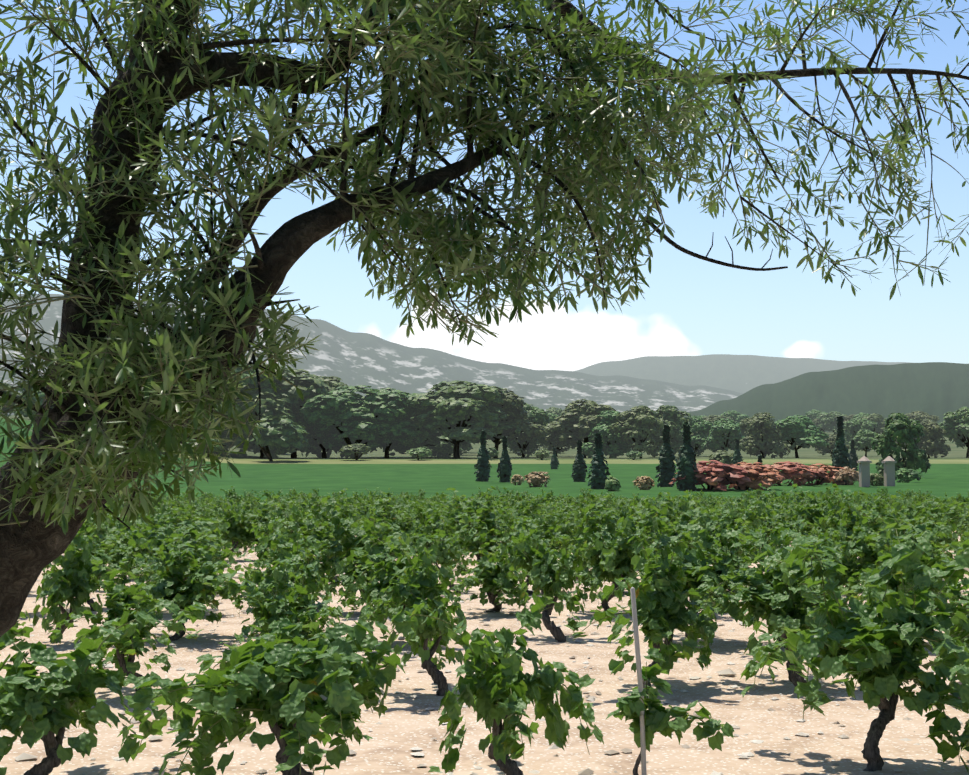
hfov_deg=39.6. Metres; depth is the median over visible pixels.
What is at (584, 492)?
vine
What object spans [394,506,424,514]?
vine
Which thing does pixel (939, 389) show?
green hill
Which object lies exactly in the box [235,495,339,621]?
vine
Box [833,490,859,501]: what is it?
vine
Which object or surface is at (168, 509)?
vine
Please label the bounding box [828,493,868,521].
vine
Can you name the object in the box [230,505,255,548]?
vine
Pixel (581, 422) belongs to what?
tree
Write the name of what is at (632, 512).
vine
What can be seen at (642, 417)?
tree
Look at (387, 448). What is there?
tree
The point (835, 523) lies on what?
vine
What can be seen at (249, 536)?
vine
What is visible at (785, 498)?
vine
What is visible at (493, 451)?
shrub
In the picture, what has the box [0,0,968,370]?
sky
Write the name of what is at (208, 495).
vine
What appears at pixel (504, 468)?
cypress
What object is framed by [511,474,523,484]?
shrub
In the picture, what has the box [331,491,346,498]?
vine
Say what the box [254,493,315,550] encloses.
vine
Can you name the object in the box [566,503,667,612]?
vine
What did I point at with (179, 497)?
vine
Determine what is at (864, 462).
gate pillar
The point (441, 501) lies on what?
vine
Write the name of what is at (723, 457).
shrub
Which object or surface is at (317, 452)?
tree
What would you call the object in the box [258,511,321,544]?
vine
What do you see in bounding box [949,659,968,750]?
vine
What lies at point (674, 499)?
vine
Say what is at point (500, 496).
vine
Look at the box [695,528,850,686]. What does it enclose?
vine
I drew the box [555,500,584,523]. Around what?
vine
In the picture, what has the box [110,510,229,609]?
vine
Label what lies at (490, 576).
vine
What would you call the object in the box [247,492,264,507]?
vine
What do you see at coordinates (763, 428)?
tree
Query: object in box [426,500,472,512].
vine
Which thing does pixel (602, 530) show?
vine
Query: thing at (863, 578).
vine
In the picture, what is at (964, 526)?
vine
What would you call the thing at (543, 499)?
vine
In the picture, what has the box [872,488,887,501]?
vine
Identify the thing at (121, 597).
vine
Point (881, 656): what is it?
vine
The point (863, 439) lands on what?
tree
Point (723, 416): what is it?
woodland
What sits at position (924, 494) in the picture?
vine
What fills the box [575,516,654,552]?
vine
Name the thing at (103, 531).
vine
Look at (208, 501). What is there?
vine
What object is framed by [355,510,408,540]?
vine
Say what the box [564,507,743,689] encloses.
vine
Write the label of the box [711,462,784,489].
shrub
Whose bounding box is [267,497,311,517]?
vine
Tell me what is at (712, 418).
woodland
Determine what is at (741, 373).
distant hill ridge
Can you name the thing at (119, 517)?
vine
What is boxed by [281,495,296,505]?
vine
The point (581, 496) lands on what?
vine
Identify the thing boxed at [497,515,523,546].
vine
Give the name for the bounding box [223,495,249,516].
vine
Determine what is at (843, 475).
shrub
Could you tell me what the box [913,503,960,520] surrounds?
vine
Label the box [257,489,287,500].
vine
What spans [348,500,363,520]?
vine
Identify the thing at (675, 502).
vine
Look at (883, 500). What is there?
vine
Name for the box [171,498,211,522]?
vine
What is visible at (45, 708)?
vine
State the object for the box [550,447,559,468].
cypress
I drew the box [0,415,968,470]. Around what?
ground
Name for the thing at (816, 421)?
woodland
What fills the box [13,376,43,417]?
tree
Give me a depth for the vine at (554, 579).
12.07 m
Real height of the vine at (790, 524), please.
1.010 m
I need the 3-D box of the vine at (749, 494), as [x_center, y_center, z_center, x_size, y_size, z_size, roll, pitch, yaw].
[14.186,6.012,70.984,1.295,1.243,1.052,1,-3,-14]
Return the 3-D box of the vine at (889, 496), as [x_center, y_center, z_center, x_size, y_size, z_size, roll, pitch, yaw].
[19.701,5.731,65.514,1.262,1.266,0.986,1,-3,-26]
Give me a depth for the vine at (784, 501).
53.66 m
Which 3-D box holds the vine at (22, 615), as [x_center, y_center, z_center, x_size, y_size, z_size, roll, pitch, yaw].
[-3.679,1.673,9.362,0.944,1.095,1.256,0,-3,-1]
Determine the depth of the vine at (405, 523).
24.02 m
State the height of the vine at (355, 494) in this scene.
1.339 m
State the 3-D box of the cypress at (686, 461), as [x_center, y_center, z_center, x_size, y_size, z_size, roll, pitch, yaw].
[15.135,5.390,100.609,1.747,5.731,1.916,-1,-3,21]
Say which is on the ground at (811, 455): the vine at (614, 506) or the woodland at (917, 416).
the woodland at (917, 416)
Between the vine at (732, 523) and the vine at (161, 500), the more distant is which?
the vine at (161, 500)
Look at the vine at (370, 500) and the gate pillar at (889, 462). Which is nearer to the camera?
the vine at (370, 500)
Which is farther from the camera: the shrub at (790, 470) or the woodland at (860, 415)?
the woodland at (860, 415)
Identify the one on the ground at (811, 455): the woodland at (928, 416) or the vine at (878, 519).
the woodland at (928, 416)
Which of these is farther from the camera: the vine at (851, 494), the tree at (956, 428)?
the tree at (956, 428)
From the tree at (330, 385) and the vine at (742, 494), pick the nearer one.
the vine at (742, 494)
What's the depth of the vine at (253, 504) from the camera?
49.95 m
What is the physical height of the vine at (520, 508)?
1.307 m
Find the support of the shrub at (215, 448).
on the ground at (811, 455)
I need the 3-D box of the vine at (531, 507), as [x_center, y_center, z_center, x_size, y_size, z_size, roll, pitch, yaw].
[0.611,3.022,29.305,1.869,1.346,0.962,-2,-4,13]
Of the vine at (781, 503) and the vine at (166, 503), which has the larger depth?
the vine at (781, 503)
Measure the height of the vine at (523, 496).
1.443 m
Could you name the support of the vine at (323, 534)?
on the vineyard soil
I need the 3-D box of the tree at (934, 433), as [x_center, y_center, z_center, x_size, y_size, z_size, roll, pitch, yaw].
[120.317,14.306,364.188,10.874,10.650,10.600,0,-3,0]
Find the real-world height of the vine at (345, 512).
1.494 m
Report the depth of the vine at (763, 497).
23.98 m
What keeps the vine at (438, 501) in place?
on the vineyard soil
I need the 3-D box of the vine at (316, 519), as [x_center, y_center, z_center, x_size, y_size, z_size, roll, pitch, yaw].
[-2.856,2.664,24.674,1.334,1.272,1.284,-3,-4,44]
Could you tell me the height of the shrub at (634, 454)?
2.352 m
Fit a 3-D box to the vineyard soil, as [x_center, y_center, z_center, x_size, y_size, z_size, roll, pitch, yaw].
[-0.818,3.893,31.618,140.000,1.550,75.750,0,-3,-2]
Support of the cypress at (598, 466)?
on the grass lawn at (949, 480)
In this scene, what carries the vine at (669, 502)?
on the vineyard soil
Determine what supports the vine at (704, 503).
on the vineyard soil
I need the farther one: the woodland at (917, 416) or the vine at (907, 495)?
the woodland at (917, 416)
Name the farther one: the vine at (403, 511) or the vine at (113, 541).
the vine at (403, 511)
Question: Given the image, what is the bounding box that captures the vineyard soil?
[0,531,968,774]
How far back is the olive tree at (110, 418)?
2.12 m
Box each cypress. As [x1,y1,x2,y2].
[474,430,491,481]
[496,436,511,481]
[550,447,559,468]
[571,440,586,481]
[587,433,609,488]
[655,424,677,486]
[674,421,697,490]
[732,439,741,464]
[757,455,761,464]
[831,416,851,484]
[848,440,857,470]
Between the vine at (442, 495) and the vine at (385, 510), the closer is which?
the vine at (385, 510)
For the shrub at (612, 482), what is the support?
on the grass lawn at (949, 480)
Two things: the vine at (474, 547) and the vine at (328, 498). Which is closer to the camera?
the vine at (474, 547)
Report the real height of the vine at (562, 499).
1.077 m
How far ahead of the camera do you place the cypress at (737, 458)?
201.24 m
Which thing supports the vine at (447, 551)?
on the vineyard soil
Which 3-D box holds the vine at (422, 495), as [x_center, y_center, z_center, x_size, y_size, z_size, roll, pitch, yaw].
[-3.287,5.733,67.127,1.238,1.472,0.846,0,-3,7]
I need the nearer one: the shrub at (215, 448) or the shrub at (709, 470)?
the shrub at (709, 470)
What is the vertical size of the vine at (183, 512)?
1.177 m
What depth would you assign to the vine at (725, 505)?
26.50 m
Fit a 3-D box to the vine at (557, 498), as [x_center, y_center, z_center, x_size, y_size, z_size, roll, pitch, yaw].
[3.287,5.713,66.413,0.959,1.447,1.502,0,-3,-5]
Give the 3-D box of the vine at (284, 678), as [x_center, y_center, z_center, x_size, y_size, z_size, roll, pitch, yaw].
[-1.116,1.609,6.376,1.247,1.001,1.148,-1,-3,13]
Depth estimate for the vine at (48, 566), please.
14.35 m
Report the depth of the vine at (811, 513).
21.31 m
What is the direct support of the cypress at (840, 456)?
on the grass lawn at (949, 480)
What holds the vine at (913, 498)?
on the vineyard soil
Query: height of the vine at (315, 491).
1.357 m
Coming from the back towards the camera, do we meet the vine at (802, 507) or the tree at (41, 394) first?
the tree at (41, 394)
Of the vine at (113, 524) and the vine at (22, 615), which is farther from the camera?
the vine at (113, 524)
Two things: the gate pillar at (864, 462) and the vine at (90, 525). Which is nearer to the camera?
the vine at (90, 525)
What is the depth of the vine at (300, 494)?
65.05 m
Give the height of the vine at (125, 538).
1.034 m
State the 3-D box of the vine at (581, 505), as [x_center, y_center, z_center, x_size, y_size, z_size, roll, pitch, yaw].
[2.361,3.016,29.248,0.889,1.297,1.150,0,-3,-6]
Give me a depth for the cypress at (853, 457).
201.77 m
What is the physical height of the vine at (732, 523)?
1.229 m
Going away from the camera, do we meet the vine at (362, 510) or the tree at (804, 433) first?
the vine at (362, 510)
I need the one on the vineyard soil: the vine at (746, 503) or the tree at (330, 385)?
the vine at (746, 503)
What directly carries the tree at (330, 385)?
on the ground at (811, 455)
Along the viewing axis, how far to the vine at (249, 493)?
64.78 m
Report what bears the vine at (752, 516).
on the vineyard soil
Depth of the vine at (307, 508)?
42.56 m
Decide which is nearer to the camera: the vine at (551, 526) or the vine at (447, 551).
the vine at (447, 551)
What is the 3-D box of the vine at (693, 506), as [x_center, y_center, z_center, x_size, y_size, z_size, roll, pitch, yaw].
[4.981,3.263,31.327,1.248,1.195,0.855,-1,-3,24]
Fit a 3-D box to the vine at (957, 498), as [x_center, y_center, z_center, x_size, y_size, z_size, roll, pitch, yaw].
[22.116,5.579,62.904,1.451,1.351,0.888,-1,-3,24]
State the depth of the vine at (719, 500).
51.10 m
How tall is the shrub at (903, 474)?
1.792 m
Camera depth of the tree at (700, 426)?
399.40 m
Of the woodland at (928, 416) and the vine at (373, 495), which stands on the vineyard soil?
the vine at (373, 495)
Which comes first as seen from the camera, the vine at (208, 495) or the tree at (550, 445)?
the vine at (208, 495)
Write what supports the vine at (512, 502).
on the vineyard soil
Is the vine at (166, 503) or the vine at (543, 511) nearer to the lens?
the vine at (543, 511)
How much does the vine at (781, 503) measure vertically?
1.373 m
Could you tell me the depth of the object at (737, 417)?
713.07 m
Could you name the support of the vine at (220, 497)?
on the vineyard soil
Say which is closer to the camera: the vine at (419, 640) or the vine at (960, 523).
the vine at (419, 640)
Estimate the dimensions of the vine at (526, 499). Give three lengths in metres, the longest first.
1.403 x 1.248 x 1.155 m
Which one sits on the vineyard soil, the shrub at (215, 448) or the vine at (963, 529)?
the vine at (963, 529)
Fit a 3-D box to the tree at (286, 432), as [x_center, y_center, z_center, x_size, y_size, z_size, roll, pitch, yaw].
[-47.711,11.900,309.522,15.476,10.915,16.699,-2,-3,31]
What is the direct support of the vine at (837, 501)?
on the vineyard soil
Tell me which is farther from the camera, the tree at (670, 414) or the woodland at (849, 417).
the woodland at (849, 417)
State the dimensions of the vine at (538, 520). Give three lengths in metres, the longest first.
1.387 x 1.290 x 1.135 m
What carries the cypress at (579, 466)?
on the grass lawn at (949, 480)
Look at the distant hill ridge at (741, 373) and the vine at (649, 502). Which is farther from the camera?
the distant hill ridge at (741, 373)
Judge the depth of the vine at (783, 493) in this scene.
71.18 m
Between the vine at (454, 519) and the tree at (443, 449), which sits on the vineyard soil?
the vine at (454, 519)
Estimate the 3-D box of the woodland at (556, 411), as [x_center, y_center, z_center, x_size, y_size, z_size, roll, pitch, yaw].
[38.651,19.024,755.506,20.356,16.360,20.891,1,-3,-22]
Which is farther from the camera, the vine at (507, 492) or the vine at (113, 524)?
the vine at (507, 492)
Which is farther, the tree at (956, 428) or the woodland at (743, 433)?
the woodland at (743, 433)
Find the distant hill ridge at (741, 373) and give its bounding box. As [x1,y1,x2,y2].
[575,354,968,392]
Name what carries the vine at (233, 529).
on the vineyard soil
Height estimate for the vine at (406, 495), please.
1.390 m
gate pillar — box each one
[857,456,871,486]
[882,456,896,485]
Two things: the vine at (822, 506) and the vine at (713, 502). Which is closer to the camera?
the vine at (822, 506)
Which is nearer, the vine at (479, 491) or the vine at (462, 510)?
the vine at (462, 510)
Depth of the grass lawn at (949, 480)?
126.57 m
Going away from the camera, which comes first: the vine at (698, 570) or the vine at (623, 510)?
the vine at (698, 570)
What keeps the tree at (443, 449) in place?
on the ground at (811, 455)
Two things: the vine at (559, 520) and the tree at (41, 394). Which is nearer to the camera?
the vine at (559, 520)
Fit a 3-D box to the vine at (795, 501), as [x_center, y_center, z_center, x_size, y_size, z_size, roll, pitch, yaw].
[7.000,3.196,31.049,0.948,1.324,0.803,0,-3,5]
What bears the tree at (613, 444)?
on the ground at (811, 455)
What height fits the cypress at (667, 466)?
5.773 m
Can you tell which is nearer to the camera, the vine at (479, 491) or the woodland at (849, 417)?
the vine at (479, 491)
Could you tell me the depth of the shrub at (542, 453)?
321.74 m
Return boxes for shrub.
[186,436,223,456]
[339,443,371,459]
[406,447,431,459]
[487,447,498,457]
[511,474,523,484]
[524,471,549,486]
[535,448,549,459]
[604,476,620,490]
[626,450,643,459]
[633,476,654,489]
[669,460,753,490]
[709,450,743,463]
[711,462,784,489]
[762,461,818,485]
[797,463,849,484]
[832,467,858,484]
[870,473,883,485]
[895,467,922,482]
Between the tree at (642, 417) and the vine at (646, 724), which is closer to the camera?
the vine at (646, 724)
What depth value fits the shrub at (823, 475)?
117.18 m
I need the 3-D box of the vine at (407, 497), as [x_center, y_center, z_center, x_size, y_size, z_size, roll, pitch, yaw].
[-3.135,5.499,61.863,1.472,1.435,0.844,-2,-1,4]
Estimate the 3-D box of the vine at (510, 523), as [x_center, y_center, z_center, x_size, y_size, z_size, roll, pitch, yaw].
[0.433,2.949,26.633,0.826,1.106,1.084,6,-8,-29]
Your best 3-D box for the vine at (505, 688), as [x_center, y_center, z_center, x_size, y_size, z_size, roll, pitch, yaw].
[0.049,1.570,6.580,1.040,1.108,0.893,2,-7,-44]
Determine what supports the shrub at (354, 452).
on the ground at (811, 455)
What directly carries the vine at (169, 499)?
on the vineyard soil
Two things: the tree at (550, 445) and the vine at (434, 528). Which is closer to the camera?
the vine at (434, 528)
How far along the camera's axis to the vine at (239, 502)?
52.34 m
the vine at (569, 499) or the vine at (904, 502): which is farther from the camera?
the vine at (569, 499)
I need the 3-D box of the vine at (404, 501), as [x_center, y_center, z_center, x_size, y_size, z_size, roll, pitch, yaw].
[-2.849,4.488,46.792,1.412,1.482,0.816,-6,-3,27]
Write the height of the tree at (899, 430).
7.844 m
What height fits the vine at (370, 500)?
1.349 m
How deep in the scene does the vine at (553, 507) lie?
36.49 m
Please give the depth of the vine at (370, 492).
69.78 m
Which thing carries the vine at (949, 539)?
on the vineyard soil
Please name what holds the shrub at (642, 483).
on the grass lawn at (949, 480)
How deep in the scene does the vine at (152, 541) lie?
16.58 m
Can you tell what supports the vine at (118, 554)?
on the vineyard soil
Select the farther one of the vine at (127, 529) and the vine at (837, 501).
the vine at (837, 501)
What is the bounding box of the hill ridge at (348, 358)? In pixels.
[0,294,743,414]
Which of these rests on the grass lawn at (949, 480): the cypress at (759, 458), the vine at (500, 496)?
the cypress at (759, 458)
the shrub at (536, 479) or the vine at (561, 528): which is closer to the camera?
the vine at (561, 528)
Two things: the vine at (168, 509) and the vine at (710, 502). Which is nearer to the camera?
the vine at (168, 509)
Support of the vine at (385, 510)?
on the vineyard soil
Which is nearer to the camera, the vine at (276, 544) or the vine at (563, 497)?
the vine at (276, 544)
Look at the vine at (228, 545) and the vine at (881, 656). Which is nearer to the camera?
the vine at (881, 656)
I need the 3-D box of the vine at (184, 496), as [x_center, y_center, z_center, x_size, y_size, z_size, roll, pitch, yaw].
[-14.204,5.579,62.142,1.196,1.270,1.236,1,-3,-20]
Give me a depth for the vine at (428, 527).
21.53 m
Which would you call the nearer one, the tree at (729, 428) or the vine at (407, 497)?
the vine at (407, 497)
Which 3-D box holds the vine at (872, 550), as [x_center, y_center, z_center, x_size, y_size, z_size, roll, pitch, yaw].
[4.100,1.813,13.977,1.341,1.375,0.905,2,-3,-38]
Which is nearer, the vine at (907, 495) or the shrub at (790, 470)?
the vine at (907, 495)
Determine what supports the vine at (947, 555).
on the vineyard soil
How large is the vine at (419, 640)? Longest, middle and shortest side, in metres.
1.225 x 1.125 x 0.776 m
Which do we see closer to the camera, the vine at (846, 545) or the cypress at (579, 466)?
the vine at (846, 545)
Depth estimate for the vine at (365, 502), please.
46.65 m
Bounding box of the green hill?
[680,362,968,431]
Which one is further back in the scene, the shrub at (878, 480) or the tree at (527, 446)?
the tree at (527, 446)
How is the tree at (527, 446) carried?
on the ground at (811, 455)
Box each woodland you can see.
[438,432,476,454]
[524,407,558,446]
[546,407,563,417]
[690,414,731,443]
[718,415,733,420]
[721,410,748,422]
[734,421,768,444]
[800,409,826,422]
[812,418,824,431]
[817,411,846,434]
[843,414,855,420]
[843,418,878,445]
[849,412,868,431]
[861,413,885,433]
[889,413,934,446]
[910,411,940,421]
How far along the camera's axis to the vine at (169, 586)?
11.83 m
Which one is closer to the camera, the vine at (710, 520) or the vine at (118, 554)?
the vine at (118, 554)
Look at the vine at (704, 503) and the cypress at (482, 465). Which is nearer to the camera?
the vine at (704, 503)
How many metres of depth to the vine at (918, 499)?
53.29 m
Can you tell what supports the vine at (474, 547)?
on the vineyard soil
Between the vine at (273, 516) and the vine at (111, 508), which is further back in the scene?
the vine at (111, 508)
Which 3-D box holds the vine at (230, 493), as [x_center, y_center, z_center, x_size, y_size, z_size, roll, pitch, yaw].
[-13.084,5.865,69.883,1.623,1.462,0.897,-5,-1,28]
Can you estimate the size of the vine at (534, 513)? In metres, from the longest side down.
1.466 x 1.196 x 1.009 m
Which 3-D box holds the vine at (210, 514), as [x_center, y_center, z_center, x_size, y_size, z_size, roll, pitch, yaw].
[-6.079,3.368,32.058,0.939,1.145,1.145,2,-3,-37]
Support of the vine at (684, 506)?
on the vineyard soil
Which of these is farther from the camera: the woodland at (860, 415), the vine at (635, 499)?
the woodland at (860, 415)
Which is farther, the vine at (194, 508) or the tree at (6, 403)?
the tree at (6, 403)
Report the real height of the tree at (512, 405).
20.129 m
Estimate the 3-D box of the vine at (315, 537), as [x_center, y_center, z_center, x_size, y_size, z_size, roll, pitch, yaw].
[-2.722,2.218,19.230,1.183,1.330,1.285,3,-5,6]
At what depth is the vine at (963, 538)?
18.73 m
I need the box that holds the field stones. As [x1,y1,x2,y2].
[7,544,968,774]
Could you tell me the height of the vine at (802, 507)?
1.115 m
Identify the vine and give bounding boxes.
[0,601,208,774]
[0,611,30,655]
[32,517,123,643]
[43,563,60,579]
[46,521,124,610]
[48,546,203,690]
[60,519,96,557]
[66,504,124,551]
[84,502,113,527]
[99,515,162,575]
[100,532,159,580]
[101,503,140,548]
[102,516,151,548]
[106,501,144,526]
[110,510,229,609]
[117,618,404,774]
[125,516,233,571]
[127,533,246,640]
[139,493,179,540]
[139,505,194,532]
[143,500,173,522]
[147,502,176,522]
[163,494,188,505]
[163,503,230,560]
[163,510,244,571]
[165,494,188,503]
[166,501,200,516]
[167,495,184,507]
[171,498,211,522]
[191,497,215,508]
[200,492,217,505]
[203,550,348,661]
[209,505,246,528]
[212,498,265,560]
[213,491,227,502]
[220,486,242,505]
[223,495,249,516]
[229,499,281,553]
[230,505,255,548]
[233,497,260,509]
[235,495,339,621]
[238,498,258,510]
[238,518,349,601]
[239,489,256,504]
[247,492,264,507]
[248,495,332,566]
[248,514,306,580]
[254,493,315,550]
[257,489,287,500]
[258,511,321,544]
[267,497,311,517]
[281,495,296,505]
[285,489,302,502]
[286,497,323,512]
[298,499,363,534]
[306,489,321,499]
[308,487,373,561]
[310,492,350,517]
[315,521,349,569]
[319,496,414,607]
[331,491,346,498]
[339,530,464,640]
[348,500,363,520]
[349,490,363,501]
[353,499,380,536]
[355,497,370,520]
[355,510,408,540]
[360,536,467,695]
[361,488,410,544]
[363,487,383,498]
[366,498,390,508]
[368,494,386,504]
[371,505,434,559]
[385,510,443,563]
[389,592,603,774]
[393,495,407,509]
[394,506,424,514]
[395,499,458,536]
[400,491,418,501]
[402,493,423,502]
[406,518,479,593]
[411,488,427,498]
[417,499,451,515]
[419,510,463,541]
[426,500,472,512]
[427,486,512,559]
[427,495,449,504]
[433,492,444,499]
[446,495,529,569]
[446,528,551,611]
[453,496,501,518]
[476,509,576,594]
[477,488,488,497]
[494,495,552,528]
[494,509,525,542]
[496,488,517,499]
[497,513,603,641]
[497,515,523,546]
[499,493,513,506]
[504,499,537,525]
[506,494,519,508]
[508,512,572,558]
[513,490,534,502]
[524,495,546,509]
[527,498,543,525]
[537,504,562,530]
[537,505,583,544]
[539,488,554,502]
[541,500,566,518]
[544,489,561,507]
[546,501,576,554]
[547,493,574,504]
[548,488,626,579]
[548,498,565,503]
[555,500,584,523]
[559,494,577,502]
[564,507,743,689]
[566,495,582,503]
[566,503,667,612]
[573,495,586,529]
[574,496,611,527]
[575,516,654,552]
[577,587,733,774]
[579,488,600,500]
[586,516,649,589]
[599,496,639,528]
[602,492,618,502]
[611,502,631,514]
[616,494,721,613]
[620,498,681,548]
[628,490,699,553]
[631,493,643,502]
[635,493,691,551]
[641,518,772,645]
[642,499,699,520]
[649,495,680,509]
[673,508,730,541]
[684,499,781,594]
[688,490,703,500]
[691,504,716,523]
[695,496,711,514]
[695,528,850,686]
[700,498,734,528]
[701,498,716,513]
[708,496,735,508]
[710,497,735,509]
[710,501,783,568]
[717,492,745,526]
[724,483,779,561]
[729,495,793,562]
[731,525,843,641]
[740,523,968,773]
[745,490,754,496]
[766,495,789,507]
[767,498,783,517]
[770,509,797,547]
[771,497,803,546]
[772,490,792,502]
[774,483,841,544]
[782,492,793,509]
[791,519,867,603]
[792,506,837,545]
[793,519,857,572]
[812,490,883,549]
[817,488,860,527]
[817,497,832,512]
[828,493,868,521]
[829,488,843,498]
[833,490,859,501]
[834,496,932,603]
[838,511,960,619]
[849,498,873,509]
[862,503,895,531]
[870,495,954,548]
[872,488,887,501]
[881,496,893,506]
[882,492,902,502]
[884,490,931,546]
[885,518,960,586]
[896,489,916,498]
[898,494,925,503]
[898,504,968,552]
[906,514,968,560]
[912,492,922,503]
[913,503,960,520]
[917,490,935,501]
[925,547,968,699]
[927,498,960,532]
[948,494,965,504]
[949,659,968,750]
[950,501,968,560]
[950,506,968,535]
[958,493,968,505]
[958,524,968,535]
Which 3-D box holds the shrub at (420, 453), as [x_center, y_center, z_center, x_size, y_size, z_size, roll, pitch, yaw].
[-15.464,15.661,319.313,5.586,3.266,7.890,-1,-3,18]
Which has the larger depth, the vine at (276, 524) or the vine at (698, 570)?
the vine at (276, 524)
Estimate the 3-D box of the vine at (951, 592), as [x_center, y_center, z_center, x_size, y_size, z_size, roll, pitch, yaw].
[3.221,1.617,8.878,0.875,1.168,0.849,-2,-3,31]
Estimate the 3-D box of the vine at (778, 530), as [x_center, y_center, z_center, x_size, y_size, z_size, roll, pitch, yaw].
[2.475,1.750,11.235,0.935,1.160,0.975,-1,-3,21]
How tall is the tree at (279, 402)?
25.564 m
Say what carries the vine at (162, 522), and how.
on the vineyard soil
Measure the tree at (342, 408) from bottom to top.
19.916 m
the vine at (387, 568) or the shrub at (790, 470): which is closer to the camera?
the vine at (387, 568)
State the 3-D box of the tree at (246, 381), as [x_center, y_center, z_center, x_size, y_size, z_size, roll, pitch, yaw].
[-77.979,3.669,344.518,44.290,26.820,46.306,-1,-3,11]
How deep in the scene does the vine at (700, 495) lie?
66.21 m
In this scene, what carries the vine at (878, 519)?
on the vineyard soil
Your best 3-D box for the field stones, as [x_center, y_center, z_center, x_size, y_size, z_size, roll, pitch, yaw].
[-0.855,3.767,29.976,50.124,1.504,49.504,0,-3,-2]
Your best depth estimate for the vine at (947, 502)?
30.87 m
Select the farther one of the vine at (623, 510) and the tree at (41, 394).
the tree at (41, 394)
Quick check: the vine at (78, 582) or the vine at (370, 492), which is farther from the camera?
the vine at (370, 492)
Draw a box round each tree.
[0,0,968,636]
[0,380,21,410]
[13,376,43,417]
[33,392,44,404]
[180,365,262,447]
[201,364,327,458]
[249,415,308,460]
[282,368,348,457]
[294,376,372,457]
[296,385,424,458]
[351,387,421,457]
[374,393,461,457]
[394,380,521,458]
[454,386,547,457]
[507,403,549,456]
[542,421,576,455]
[544,399,615,457]
[581,411,636,457]
[608,405,672,458]
[643,405,691,456]
[679,416,712,455]
[701,418,744,452]
[739,412,790,457]
[774,415,829,457]
[815,434,849,455]
[848,429,877,456]
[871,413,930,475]
[906,421,950,457]
[938,406,968,457]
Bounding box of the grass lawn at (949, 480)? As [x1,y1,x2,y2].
[115,464,968,508]
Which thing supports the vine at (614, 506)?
on the vineyard soil
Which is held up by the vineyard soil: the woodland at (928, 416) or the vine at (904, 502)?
the vine at (904, 502)
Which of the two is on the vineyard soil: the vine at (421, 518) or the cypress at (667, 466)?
the vine at (421, 518)
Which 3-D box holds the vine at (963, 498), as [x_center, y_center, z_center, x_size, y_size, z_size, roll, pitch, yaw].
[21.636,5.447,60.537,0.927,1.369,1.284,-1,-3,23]
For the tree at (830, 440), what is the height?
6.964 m
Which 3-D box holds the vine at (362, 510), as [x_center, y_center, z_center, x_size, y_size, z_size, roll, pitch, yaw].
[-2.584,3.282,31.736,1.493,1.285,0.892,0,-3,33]
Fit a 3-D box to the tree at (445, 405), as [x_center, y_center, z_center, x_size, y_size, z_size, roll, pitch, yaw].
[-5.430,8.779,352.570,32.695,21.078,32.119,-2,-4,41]
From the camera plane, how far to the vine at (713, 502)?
49.07 m
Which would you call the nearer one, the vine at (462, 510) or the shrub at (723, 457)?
the vine at (462, 510)
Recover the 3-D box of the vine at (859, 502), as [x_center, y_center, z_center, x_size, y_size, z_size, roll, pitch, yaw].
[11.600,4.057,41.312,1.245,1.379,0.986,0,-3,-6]
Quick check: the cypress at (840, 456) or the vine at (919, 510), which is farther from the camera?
the cypress at (840, 456)
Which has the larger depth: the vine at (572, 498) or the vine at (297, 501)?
the vine at (572, 498)
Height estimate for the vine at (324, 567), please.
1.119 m

